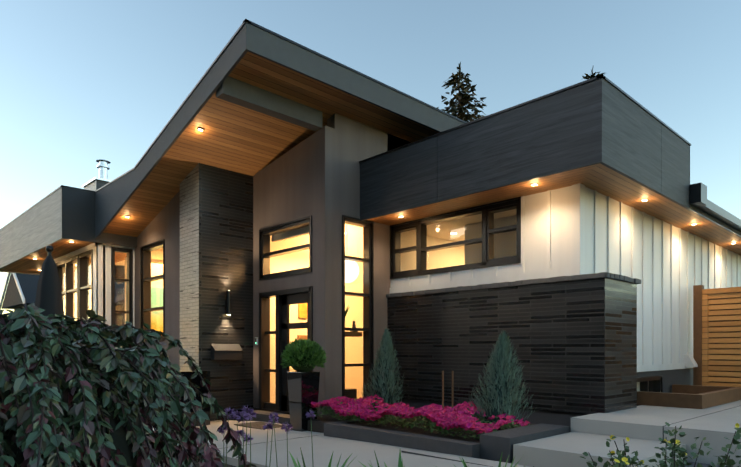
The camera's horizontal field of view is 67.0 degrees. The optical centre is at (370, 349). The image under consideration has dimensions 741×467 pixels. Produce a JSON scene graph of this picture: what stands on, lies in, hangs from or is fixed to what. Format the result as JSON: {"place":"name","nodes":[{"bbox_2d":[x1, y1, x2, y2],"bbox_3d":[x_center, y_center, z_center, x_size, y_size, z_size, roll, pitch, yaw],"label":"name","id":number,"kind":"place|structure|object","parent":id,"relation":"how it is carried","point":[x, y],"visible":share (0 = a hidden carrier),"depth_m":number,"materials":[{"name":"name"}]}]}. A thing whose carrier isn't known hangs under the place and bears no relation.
{"place":"outdoors","nodes":[
{"label":"outdoors","id":0,"kind":"place"},
{"bbox_2d":[35,256,63,315],"bbox_3d":[-4.054,-0.341,7.080,0.385,1.680,0.375,0,0,-44],"label":"patio umbrella","id":1,"kind":"object","parent":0,"point":[48,300],"visible":0.44,"depth_m":7.00,"materials":[{"name":"fabric"}]},
{"bbox_2d":[46,246,53,251],"bbox_3d":[-4.061,-1.271,7.087,0.090,0.090,0.090,0,0,-44],"label":"umbrella finial","id":2,"kind":"object","parent":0,"point":[49,249],"visible":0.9,"depth_m":7.06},
{"bbox_2d":[0,187,121,281],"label":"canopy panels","id":3,"kind":"object","parent":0,"point":[36,228],"visible":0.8,"depth_m":12.35,"materials":[{"name":"wood"}]},
{"bbox_2d":[0,185,94,229],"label":"roof edge trim","id":4,"kind":"structure","parent":3,"relation":"on","point":[44,198],"depth_m":11.48,"materials":[{"name":"metal"}]},
{"bbox_2d":[14,305,124,325],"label":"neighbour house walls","id":5,"kind":"structure","parent":0,"point":[117,318],"depth_m":21.59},
{"bbox_2d":[1,273,124,308],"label":"neighboring house","id":6,"kind":"structure","parent":5,"relation":"on","point":[28,283],"depth_m":21.73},
{"bbox_2d":[0,273,24,309],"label":"trim","id":7,"kind":"structure","parent":6,"relation":"attached to","point":[18,287],"depth_m":21.55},
{"bbox_2d":[3,391,136,466],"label":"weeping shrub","id":8,"kind":"object","parent":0,"point":[120,441],"visible":0.09,"depth_m":3.43,"materials":[{"name":"plant"}]},
{"bbox_2d":[62,262,90,319],"bbox_3d":[-7.196,-0.401,13.956,1.240,3.600,0.150,0,0,-44],"label":"window","id":9,"kind":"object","parent":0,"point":[74,296],"depth_m":13.77,"materials":[{"name":"glass"}]},
{"bbox_2d":[0,239,154,273],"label":"canopy soffit","id":10,"kind":"structure","parent":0,"point":[29,264],"depth_m":13.07,"materials":[{"name":"wood"}]},
{"bbox_2d":[125,257,162,323],"bbox_3d":[-5.130,-1.126,13.827,1.800,2.150,0.100,0,0,-44],"label":"living room partition","id":11,"kind":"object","parent":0,"point":[158,264],"depth_m":13.65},
{"bbox_2d":[151,287,162,335],"bbox_3d":[-5.276,-0.826,13.582,1.250,1.350,0.050,0,0,-44],"label":"living painting panel","id":12,"kind":"object","parent":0,"point":[158,316],"depth_m":13.63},
{"bbox_2d":[95,23,248,238],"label":"roof fascia","id":13,"kind":"structure","parent":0,"point":[112,198],"depth_m":8.74,"materials":[{"name":"metal"}]},
{"bbox_2d":[156,451,235,466],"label":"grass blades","id":14,"kind":"object","parent":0,"point":[228,465],"depth_m":6.03,"materials":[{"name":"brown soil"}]},
{"bbox_2d":[223,413,313,466],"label":"flower stems","id":15,"kind":"object","parent":14,"relation":"on","point":[267,443],"visible":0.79,"depth_m":4.13,"materials":[{"name":"plant"}]},
{"bbox_2d":[218,404,315,443],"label":"purple flowers","id":16,"kind":"object","parent":15,"relation":"on","point":[245,415],"visible":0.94,"depth_m":4.11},
{"bbox_2d":[289,448,353,466],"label":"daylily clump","id":17,"kind":"object","parent":14,"relation":"on","point":[298,465],"visible":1,"depth_m":3.77,"materials":[{"name":"green plant"}]},
{"bbox_2d":[360,450,402,466],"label":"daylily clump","id":18,"kind":"object","parent":14,"relation":"on","point":[400,463],"visible":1,"depth_m":3.81,"materials":[{"name":"green plant"}]},
{"bbox_2d":[434,454,525,466],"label":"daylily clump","id":19,"kind":"object","parent":14,"relation":"on","point":[464,463],"visible":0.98,"depth_m":3.56,"materials":[{"name":"green plant"}]},
{"bbox_2d":[102,52,438,236],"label":"wood soffit","id":20,"kind":"structure","parent":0,"point":[238,138],"depth_m":9.17,"materials":[{"name":"wood"}]},
{"bbox_2d":[152,420,528,466],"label":"walkway pavement","id":21,"kind":"structure","parent":0,"point":[326,447],"depth_m":6.24,"materials":[{"name":"concrete"}]},
{"bbox_2d":[163,370,209,427],"bbox_3d":[-3.046,0.795,9.206,0.500,0.891,0.750,0,0,-44],"label":"black box planter","id":22,"kind":"object","parent":21,"relation":"on","point":[188,374],"visible":0.36,"depth_m":8.98,"materials":[{"name":"black ceramic"}]},
{"bbox_2d":[199,163,252,420],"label":"brick tower","id":23,"kind":"structure","parent":21,"relation":"on","point":[225,230],"depth_m":9.92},
{"bbox_2d":[180,163,198,369],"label":"stone column","id":24,"kind":"structure","parent":23,"relation":"attached to","point":[189,262],"depth_m":9.80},
{"bbox_2d":[211,344,242,359],"bbox_3d":[-2.521,0.039,9.850,0.550,0.280,0.150,0,0,-44],"label":"mailbox","id":25,"kind":"object","parent":23,"relation":"attached to","point":[226,351],"visible":1,"depth_m":9.81,"materials":[{"name":"black metal"}]},
{"bbox_2d":[225,291,230,314],"bbox_3d":[-2.515,-0.821,9.880,0.080,0.420,0.115,0,0,-44],"label":"wall sconce","id":26,"kind":"object","parent":23,"relation":"attached to","point":[228,302],"depth_m":9.84,"materials":[{"name":"black metal"}]},
{"bbox_2d":[234,421,286,429],"bbox_3d":[-1.727,1.202,8.844,0.500,0.014,0.800,0,0,-44],"label":"door mat","id":27,"kind":"object","parent":21,"relation":"on","point":[256,425],"depth_m":8.80,"materials":[{"name":"brown"}]},
{"bbox_2d":[242,410,289,424],"bbox_3d":[-1.584,1.199,9.474,0.320,0.200,1.690,0,0,-44],"label":"doorstep","id":28,"kind":"object","parent":21,"relation":"on","point":[264,416],"visible":0.21,"depth_m":9.46,"materials":[{"name":"concrete"}]},
{"bbox_2d":[287,371,319,431],"bbox_3d":[-0.989,0.758,8.264,0.349,0.860,0.349,0,0,-44],"label":"planter","id":29,"kind":"object","parent":21,"relation":"on","point":[303,390],"visible":0.81,"depth_m":8.14,"materials":[{"name":"black ceramic"}]},
{"bbox_2d":[280,338,326,371],"bbox_3d":[-0.990,0.086,8.260,0.702,0.532,0.694,0,0,-44],"label":"globe cedar","id":30,"kind":"object","parent":29,"relation":"on","point":[292,348],"depth_m":8.09,"materials":[{"name":"plant"}]},
{"bbox_2d":[219,435,492,466],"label":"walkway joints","id":31,"kind":"object","parent":21,"relation":"on","point":[405,452],"visible":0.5,"depth_m":5.96,"materials":[{"name":"concrete"}]},
{"bbox_2d":[324,419,479,458],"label":"planter wall","id":32,"kind":"structure","parent":21,"relation":"on","point":[346,429],"depth_m":6.60,"materials":[{"name":"concrete"}]},
{"bbox_2d":[248,24,464,132],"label":"roof fascia","id":33,"kind":"structure","parent":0,"point":[279,51],"depth_m":8.22,"materials":[{"name":"metal"}]},
{"bbox_2d":[95,19,467,191],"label":"roof edge trim","id":34,"kind":"structure","parent":33,"relation":"attached to","point":[286,39],"depth_m":8.28,"materials":[{"name":"metal"}]},
{"bbox_2d":[327,113,408,150],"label":"roof beam","id":35,"kind":"structure","parent":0,"point":[354,130],"depth_m":9.31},
{"bbox_2d":[0,0,740,313],"label":"sky","id":36,"kind":"structure","parent":0,"point":[83,82],"materials":[{"name":"blue"}]},
{"bbox_2d":[401,231,464,270],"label":"interior wall","id":37,"kind":"structure","parent":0,"point":[411,256],"depth_m":10.56,"materials":[{"name":"beige"}]},
{"bbox_2d":[307,412,570,442],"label":"flower bed soil","id":38,"kind":"structure","parent":0,"point":[318,423],"depth_m":7.48,"materials":[{"name":"soil"}]},
{"bbox_2d":[361,328,403,408],"bbox_3d":[0.206,0.328,8.952,0.679,1.401,0.832,0,0,-44],"label":"juniper","id":39,"kind":"object","parent":38,"relation":"on","point":[386,341],"depth_m":8.84,"materials":[{"name":"plant"}]},
{"bbox_2d":[309,394,529,439],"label":"petunias","id":40,"kind":"object","parent":38,"relation":"in","point":[439,414],"depth_m":7.05,"materials":[{"name":"plant"}]},
{"bbox_2d":[442,371,453,427],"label":"garden stakes","id":41,"kind":"object","parent":38,"relation":"on","point":[443,389],"visible":0.69,"depth_m":7.35,"materials":[{"name":"wood"}]},
{"bbox_2d":[468,331,536,429],"bbox_3d":[1.656,0.384,7.198,0.714,1.290,0.872,0,0,-44],"label":"juniper","id":42,"kind":"object","parent":38,"relation":"on","point":[503,345],"depth_m":7.09,"materials":[{"name":"plant"}]},
{"bbox_2d":[408,209,515,241],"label":"room ceiling","id":43,"kind":"structure","parent":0,"point":[456,229],"depth_m":9.66,"materials":[{"name":"paint"}]},
{"bbox_2d":[480,423,569,463],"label":"bed end block","id":44,"kind":"structure","parent":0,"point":[494,446],"depth_m":5.89,"materials":[{"name":"concrete"}]},
{"bbox_2d":[571,400,740,466],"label":"concrete steps","id":45,"kind":"structure","parent":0,"point":[645,422],"depth_m":6.16,"materials":[{"name":"concrete"}]},
{"bbox_2d":[637,384,740,408],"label":"timber window well","id":46,"kind":"object","parent":45,"relation":"on","point":[693,396],"visible":0.88,"depth_m":7.94,"materials":[{"name":"wood"}]},
{"bbox_2d":[693,285,703,385],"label":"fence posts","id":47,"kind":"object","parent":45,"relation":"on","point":[697,330],"visible":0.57,"depth_m":10.29,"materials":[{"name":"wood"}]},
{"bbox_2d":[702,287,740,386],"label":"fence slats","id":48,"kind":"object","parent":47,"relation":"attached to","point":[717,293],"visible":0.92,"depth_m":10.05,"materials":[{"name":"wood"}]},
{"bbox_2d":[663,406,737,439],"bbox_3d":[4.757,0.878,7.470,4.755,0.162,0.010,0,0,-44],"label":"pad joint","id":49,"kind":"object","parent":45,"relation":"on","point":[691,418],"visible":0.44,"depth_m":6.33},
{"bbox_2d":[581,163,740,254],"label":"soffit","id":50,"kind":"structure","parent":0,"point":[606,181],"depth_m":8.44,"materials":[{"name":"wood"}]},
{"bbox_2d":[687,183,740,237],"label":"eave gutter","id":51,"kind":"object","parent":50,"relation":"on","point":[700,202],"visible":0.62,"depth_m":9.06,"materials":[{"name":"black"}]},
{"bbox_2d":[678,461,725,466],"bbox_3d":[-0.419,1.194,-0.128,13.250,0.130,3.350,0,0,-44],"label":"plant","id":52,"kind":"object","parent":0,"point":[703,464],"depth_m":5.45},
{"bbox_2d":[513,432,685,466],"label":"step","id":53,"kind":"object","parent":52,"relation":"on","point":[566,449],"visible":0.8,"depth_m":5.48,"materials":[{"name":"concrete"}]},
{"bbox_2d":[580,422,740,466],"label":"potentilla","id":54,"kind":"object","parent":52,"relation":"on","point":[681,452],"depth_m":3.03,"materials":[{"name":"plant"}]},
{"bbox_2d":[709,297,740,382],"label":"fence backing","id":55,"kind":"object","parent":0,"point":[724,343],"depth_m":10.06,"materials":[{"name":"wood"}]},
{"label":"terrain","id":56,"kind":"structure","parent":0,"visible":0},
{"bbox_2d":[54,243,134,322],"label":"bay trim","id":57,"kind":"structure","parent":56,"relation":"on","point":[98,278],"depth_m":11.34,"materials":[{"name":"white paint"}]},
{"bbox_2d":[55,247,104,322],"bbox_3d":[-6.553,-0.401,12.500,0.150,3.600,3.140,0,0,-44],"label":"bay front","id":58,"kind":"object","parent":57,"relation":"attached to","point":[93,248],"visible":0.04,"depth_m":11.45,"materials":[{"name":"white paint"}]},
{"bbox_2d":[56,255,77,317],"bbox_3d":[-6.938,-0.891,12.879,0.160,2.340,1.790,0,0,-44],"label":"bay window frame","id":59,"kind":"object","parent":58,"relation":"attached to","point":[69,289],"visible":0.23,"depth_m":12.84,"materials":[{"name":"wood"}]},
{"bbox_2d":[59,262,76,319],"bbox_3d":[-6.924,-0.891,12.893,0.001,2.280,1.740,0,0,-44],"label":"bay window glass","id":60,"kind":"object","parent":59,"relation":"in","point":[72,285],"depth_m":12.75,"materials":[{"name":"glass"}]},
{"bbox_2d":[78,249,92,321],"bbox_3d":[-5.982,-0.891,11.884,0.160,2.340,0.910,0,0,-44],"label":"bay window frame","id":61,"kind":"object","parent":58,"relation":"attached to","point":[82,286],"visible":0.35,"depth_m":12.14,"materials":[{"name":"wood"}]},
{"bbox_2d":[84,256,90,318],"bbox_3d":[-5.967,-0.891,11.898,0.001,2.280,0.860,0,0,-44],"label":"bay window glass","id":62,"kind":"object","parent":61,"relation":"in","point":[87,285],"visible":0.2,"depth_m":12.00,"materials":[{"name":"glass"}]},
{"bbox_2d":[87,258,89,319],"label":"bay curtains","id":63,"kind":"object","parent":57,"relation":"attached to","point":[88,276],"depth_m":12.44,"materials":[{"name":"beige fabric"}]},
{"bbox_2d":[103,245,134,348],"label":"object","id":64,"kind":"object","parent":56,"relation":"on","point":[107,289],"visible":0.1,"depth_m":11.46,"materials":[{"name":"white paint"}]},
{"bbox_2d":[111,247,132,345],"bbox_3d":[-5.215,-1.091,11.693,0.430,2.040,0.160,0,0,-44],"label":"bay window frame","id":65,"kind":"object","parent":64,"relation":"attached to","point":[129,283],"visible":0.58,"depth_m":11.75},
{"bbox_2d":[115,254,127,325],"bbox_3d":[-5.228,-1.091,11.707,0.380,1.980,0.001,0,0,-44],"label":"bay window glass","id":66,"kind":"object","parent":65,"relation":"in","point":[122,291],"visible":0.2,"depth_m":11.72,"materials":[{"name":"glass"}]},
{"bbox_2d":[0,303,256,466],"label":"weeping shrub","id":67,"kind":"object","parent":56,"relation":"on","point":[132,383],"depth_m":2.96,"materials":[{"name":"plant"}]},
{"bbox_2d":[135,191,179,371],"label":"stucco wall","id":68,"kind":"structure","parent":56,"relation":"on","point":[164,223],"depth_m":10.60,"materials":[{"name":"paint"}]},
{"bbox_2d":[140,239,164,340],"bbox_3d":[-4.301,-1.146,11.218,0.180,1.950,1.140,0,0,-44],"label":"window frame","id":69,"kind":"object","parent":68,"relation":"attached to","point":[145,309],"visible":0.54,"depth_m":11.55,"materials":[{"name":"black"}]},
{"bbox_2d":[147,247,162,330],"bbox_3d":[-4.279,-1.146,11.239,0.001,1.890,1.090,0,0,-44],"label":"window glass","id":70,"kind":"object","parent":68,"relation":"on","point":[153,286],"visible":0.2,"depth_m":11.30,"materials":[{"name":"glass"}]},
{"bbox_2d":[253,126,334,415],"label":"entry wall","id":71,"kind":"structure","parent":56,"relation":"on","point":[296,182],"depth_m":9.05,"materials":[{"name":"paint"}]},
{"bbox_2d":[253,407,289,413],"bbox_3d":[-1.436,1.099,9.543,0.012,0.080,2.096,0,0,-44],"label":"threshold","id":72,"kind":"object","parent":71,"relation":"attached to","point":[270,410],"visible":0.36,"depth_m":9.83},
{"bbox_2d":[259,215,311,279],"bbox_3d":[-1.422,-1.706,9.637,0.180,0.910,1.530,0,0,-44],"label":"window frame","id":73,"kind":"object","parent":71,"relation":"in","point":[264,257],"visible":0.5,"depth_m":9.74,"materials":[{"name":"metal"}]},
{"bbox_2d":[267,228,308,272],"bbox_3d":[-1.400,-1.706,9.658,0.001,0.850,1.480,0,0,-44],"label":"window glass","id":74,"kind":"object","parent":73,"relation":"in","point":[286,248],"depth_m":9.72,"materials":[{"name":"glass"}]},
{"bbox_2d":[272,226,308,241],"bbox_3d":[-1.299,-2.031,9.755,0.080,0.120,1.380,0,0,-44],"label":"window blind","id":75,"kind":"object","parent":73,"relation":"attached to","point":[296,232],"depth_m":9.77,"materials":[{"name":"fabric"}]},
{"bbox_2d":[259,286,312,411],"bbox_3d":[-1.418,0.059,9.634,0.180,2.160,1.550,0,0,-44],"label":"front door","id":76,"kind":"structure","parent":71,"relation":"in","point":[286,298],"depth_m":9.74,"materials":[{"name":"wood"}]},
{"bbox_2d":[266,296,306,402],"bbox_3d":[-1.404,0.054,9.648,0.001,2.090,1.490,0,0,-44],"label":"door glass","id":77,"kind":"object","parent":76,"relation":"in","point":[274,341],"depth_m":9.98,"materials":[{"name":"glass"}]},
{"bbox_2d":[345,260,358,282],"bbox_3d":[-0.404,-1.351,9.603,0.420,0.420,0.420,0,0,-44],"label":"pendant lamp","id":78,"kind":"object","parent":71,"relation":"attached to","point":[353,276],"depth_m":9.45,"materials":[{"name":"beige"}]},
{"bbox_2d":[345,331,361,336],"bbox_3d":[-0.433,-0.261,9.517,0.600,0.080,0.224,0,0,-44],"label":"shelf","id":79,"kind":"object","parent":71,"relation":"attached to","point":[349,334],"depth_m":9.53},
{"bbox_2d":[350,321,357,331],"bbox_3d":[-0.284,-0.396,9.608,0.100,0.190,0.080,0,0,-44],"label":"foyer sculpture","id":80,"kind":"object","parent":79,"relation":"on","point":[353,324],"depth_m":9.59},
{"bbox_2d":[335,133,390,413],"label":"entry wall","id":81,"kind":"structure","parent":56,"relation":"on","point":[350,153],"depth_m":9.22,"materials":[{"name":"paint"}]},
{"bbox_2d":[342,215,373,404],"bbox_3d":[-0.260,-0.631,9.334,0.695,3.080,0.180,0,0,-44],"label":"window","id":82,"kind":"structure","parent":81,"relation":"attached to","point":[366,260],"depth_m":9.49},
{"bbox_2d":[345,223,365,397],"bbox_3d":[-0.281,-0.631,9.356,0.645,3.020,0.001,0,0,-44],"label":"window glass","id":83,"kind":"object","parent":82,"relation":"in","point":[354,311],"visible":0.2,"depth_m":9.40,"materials":[{"name":"glass"}]},
{"bbox_2d":[387,133,411,150],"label":"clerestory wall","id":84,"kind":"structure","parent":81,"relation":"attached to","point":[389,139],"depth_m":9.86,"materials":[{"name":"paint"}]},
{"bbox_3d":[1.958,-3.258,14.447,15.200,1.748,5.610,0,0,-44],"label":"shed","id":85,"kind":"object","parent":81,"relation":"on","visible":0},
{"bbox_2d":[216,76,322,130],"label":"roof beam","id":86,"kind":"structure","parent":85,"relation":"attached to","point":[243,94],"depth_m":8.18,"materials":[{"name":"metal"}]},
{"bbox_2d":[437,62,486,121],"bbox_3d":[4.895,-7.125,30.370,8.813,16.849,8.070,0,0,-44],"label":"spruce tree","id":87,"kind":"object","parent":56,"relation":"on","point":[465,98],"depth_m":30.02,"materials":[{"name":"plant"}]},
{"bbox_2d":[394,398,585,427],"bbox_3d":[1.978,1.109,8.759,0.975,0.580,3.791,0,0,-44],"label":"soil bed","id":88,"kind":"object","parent":56,"relation":"on","point":[548,417],"depth_m":7.73,"materials":[{"name":"soil"}]},
{"bbox_2d":[397,397,589,414],"bbox_3d":[1.989,0.827,8.743,1.042,0.015,3.828,0,0,-44],"label":"brick base flashing","id":89,"kind":"object","parent":88,"relation":"on","point":[515,407],"depth_m":7.75,"materials":[{"name":"black metal"}]},
{"bbox_2d":[387,278,636,413],"bbox_3d":[1.985,-0.041,8.748,1.020,1.720,3.816,0,0,-44],"label":"brick box","id":90,"kind":"object","parent":89,"relation":"on","point":[574,343],"visible":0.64,"depth_m":7.74,"materials":[{"name":"brick"}]},
{"bbox_2d":[391,186,585,287],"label":"front wall","id":91,"kind":"structure","parent":90,"relation":"on","point":[535,232],"depth_m":7.75,"materials":[{"name":"white paint"}]},
{"bbox_2d":[390,197,520,278],"bbox_3d":[1.298,-1.706,8.944,0.180,0.950,2.600,0,0,-44],"label":"window frame","id":92,"kind":"object","parent":91,"relation":"attached to","point":[486,211],"visible":0.73,"depth_m":8.79,"materials":[{"name":"black"}]},
{"bbox_2d":[399,212,515,270],"bbox_3d":[1.320,-1.706,8.964,0.001,0.890,2.550,0,0,-44],"label":"window glass","id":93,"kind":"object","parent":92,"relation":"in","point":[460,240],"depth_m":8.81,"materials":[{"name":"glass"}]},
{"bbox_2d":[368,164,596,225],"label":"soffit","id":94,"kind":"structure","parent":91,"relation":"attached to","point":[563,179],"depth_m":7.95,"materials":[{"name":"wood"}]},
{"bbox_2d":[390,183,584,293],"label":"front battens","id":95,"kind":"object","parent":91,"relation":"attached to","point":[578,229],"visible":0.9,"depth_m":7.64,"materials":[{"name":"white paint"}]},
{"bbox_2d":[360,78,689,220],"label":"parapet panels","id":96,"kind":"object","parent":91,"relation":"on","point":[602,121],"visible":0.94,"depth_m":7.37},
{"bbox_2d":[359,74,690,162],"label":"roof edge trim","id":97,"kind":"structure","parent":96,"relation":"on","point":[581,83],"depth_m":7.34,"materials":[{"name":"metal"}]},
{"bbox_2d":[386,272,640,297],"bbox_3d":[1.997,-0.934,8.726,1.104,0.067,3.865,0,0,-44],"label":"cap stone","id":98,"kind":"object","parent":90,"relation":"on","point":[560,279],"visible":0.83,"depth_m":7.79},
{"bbox_2d":[581,68,603,79],"bbox_3d":[11.674,-6.826,29.599,8.040,16.250,8.086,0,0,-44],"label":"spruce tree","id":99,"kind":"object","parent":56,"relation":"on","point":[587,76],"depth_m":29.38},
{"bbox_2d":[637,368,692,392],"bbox_3d":[7.027,0.874,11.628,11.720,1.050,0.200,0,0,-44],"label":"foundation","id":100,"kind":"object","parent":56,"relation":"on","point":[678,377],"visible":0.02,"depth_m":9.80,"materials":[{"name":"grey"}]},
{"bbox_2d":[637,375,662,391],"bbox_3d":[4.423,0.744,9.048,1.300,0.610,0.130,0,0,-44],"label":"basement window frame","id":101,"kind":"object","parent":100,"relation":"on","point":[658,385],"visible":0.17,"depth_m":9.18,"materials":[{"name":"metal"}]},
{"bbox_2d":[586,187,740,364],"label":"side wall","id":102,"kind":"structure","parent":100,"relation":"on","point":[614,235],"depth_m":9.26,"materials":[{"name":"white paint"}]},
{"bbox_2d":[594,190,737,371],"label":"siding battens","id":103,"kind":"object","parent":102,"relation":"attached to","point":[657,367],"visible":0.56,"depth_m":9.42,"materials":[{"name":"white paint"}]},
{"bbox_2d":[683,355,697,366],"bbox_3d":[5.832,0.209,10.201,0.220,0.220,0.170,0,0,-44],"label":"downspout","id":104,"kind":"object","parent":102,"relation":"attached to","point":[689,361],"visible":0.88,"depth_m":10.15,"materials":[{"name":"white paint"}]},
{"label":"room floor","id":105,"kind":"structure","parent":0,"visible":0},
{"bbox_2d":[465,215,515,264],"bbox_3d":[2.288,-1.081,9.285,0.700,2.060,1.270,0,0,-44],"label":"tall room cabinet","id":106,"kind":"object","parent":105,"relation":"on","point":[475,251],"depth_m":9.04,"materials":[{"name":"wood"}]},
{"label":"foyer floor","id":107,"kind":"structure","parent":0,"visible":0},
{"bbox_2d":[270,224,362,402],"bbox_3d":[-0.490,-1.151,11.886,4.200,4.500,0.030,0,0,-44],"label":"foyer","id":108,"kind":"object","parent":107,"relation":"on","point":[351,244],"depth_m":11.85,"materials":[{"name":"beige"}]},
{"bbox_2d":[297,335,306,340],"bbox_3d":[-1.341,-0.131,11.025,0.220,0.300,0.030,0,0,-44],"label":"wall picture","id":109,"kind":"object","parent":108,"relation":"attached to","point":[303,336],"depth_m":11.00,"materials":[{"name":"brown wood"}]},
{"bbox_2d":[298,303,306,317],"bbox_3d":[-1.327,-0.791,11.039,0.220,0.340,0.030,0,0,-44],"label":"wall picture","id":110,"kind":"object","parent":108,"relation":"attached to","point":[303,306],"depth_m":11.01},
{"bbox_2d":[345,388,356,398],"bbox_3d":[-0.463,0.889,9.585,0.450,0.420,0.184,0,0,-44],"label":"foyer bench","id":111,"kind":"object","parent":108,"relation":"on","point":[354,392],"depth_m":9.59,"materials":[{"name":"brown"}]},
{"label":"living room floor","id":112,"kind":"structure","parent":0,"visible":0},
{"bbox_2d":[115,248,162,265],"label":"living room ceiling","id":113,"kind":"structure","parent":112,"relation":"on","point":[152,256],"depth_m":13.25,"materials":[{"name":"paint"}]},
{"bbox_2d":[115,265,124,278],"bbox_3d":[-2.420,-2.661,18.540,15.760,0.880,6.280,0,0,-44],"label":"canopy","id":114,"kind":"object","parent":113,"relation":"on","point":[121,269],"depth_m":16.15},
{"bbox_2d":[62,187,136,247],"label":"roof fascia","id":115,"kind":"structure","parent":114,"relation":"attached to","point":[78,214],"depth_m":11.01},
{"bbox_2d":[96,180,108,189],"bbox_3d":[-6.882,-3.641,14.278,0.500,1.080,0.920,0,0,-44],"label":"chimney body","id":116,"kind":"object","parent":114,"relation":"on","point":[99,183],"visible":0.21,"depth_m":13.83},
{"bbox_2d":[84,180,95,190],"bbox_3d":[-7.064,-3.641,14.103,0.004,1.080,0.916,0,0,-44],"label":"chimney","id":117,"kind":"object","parent":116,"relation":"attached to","point":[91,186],"visible":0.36,"depth_m":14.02,"materials":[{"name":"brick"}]},
{"bbox_2d":[82,177,111,187],"bbox_3d":[-6.882,-4.206,14.278,0.580,0.050,1.000,0,0,-44],"label":"chimney cap","id":118,"kind":"object","parent":116,"relation":"on","point":[94,179],"visible":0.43,"depth_m":13.91,"materials":[{"name":"metal"}]},
{"bbox_2d":[96,159,110,178],"bbox_3d":[-6.750,-4.511,14.142,0.340,0.560,0.340,0,0,-44],"label":"chimney flue","id":119,"kind":"object","parent":118,"relation":"on","point":[103,167],"visible":0.73,"depth_m":14.05,"materials":[{"name":"metal"}]}
]}

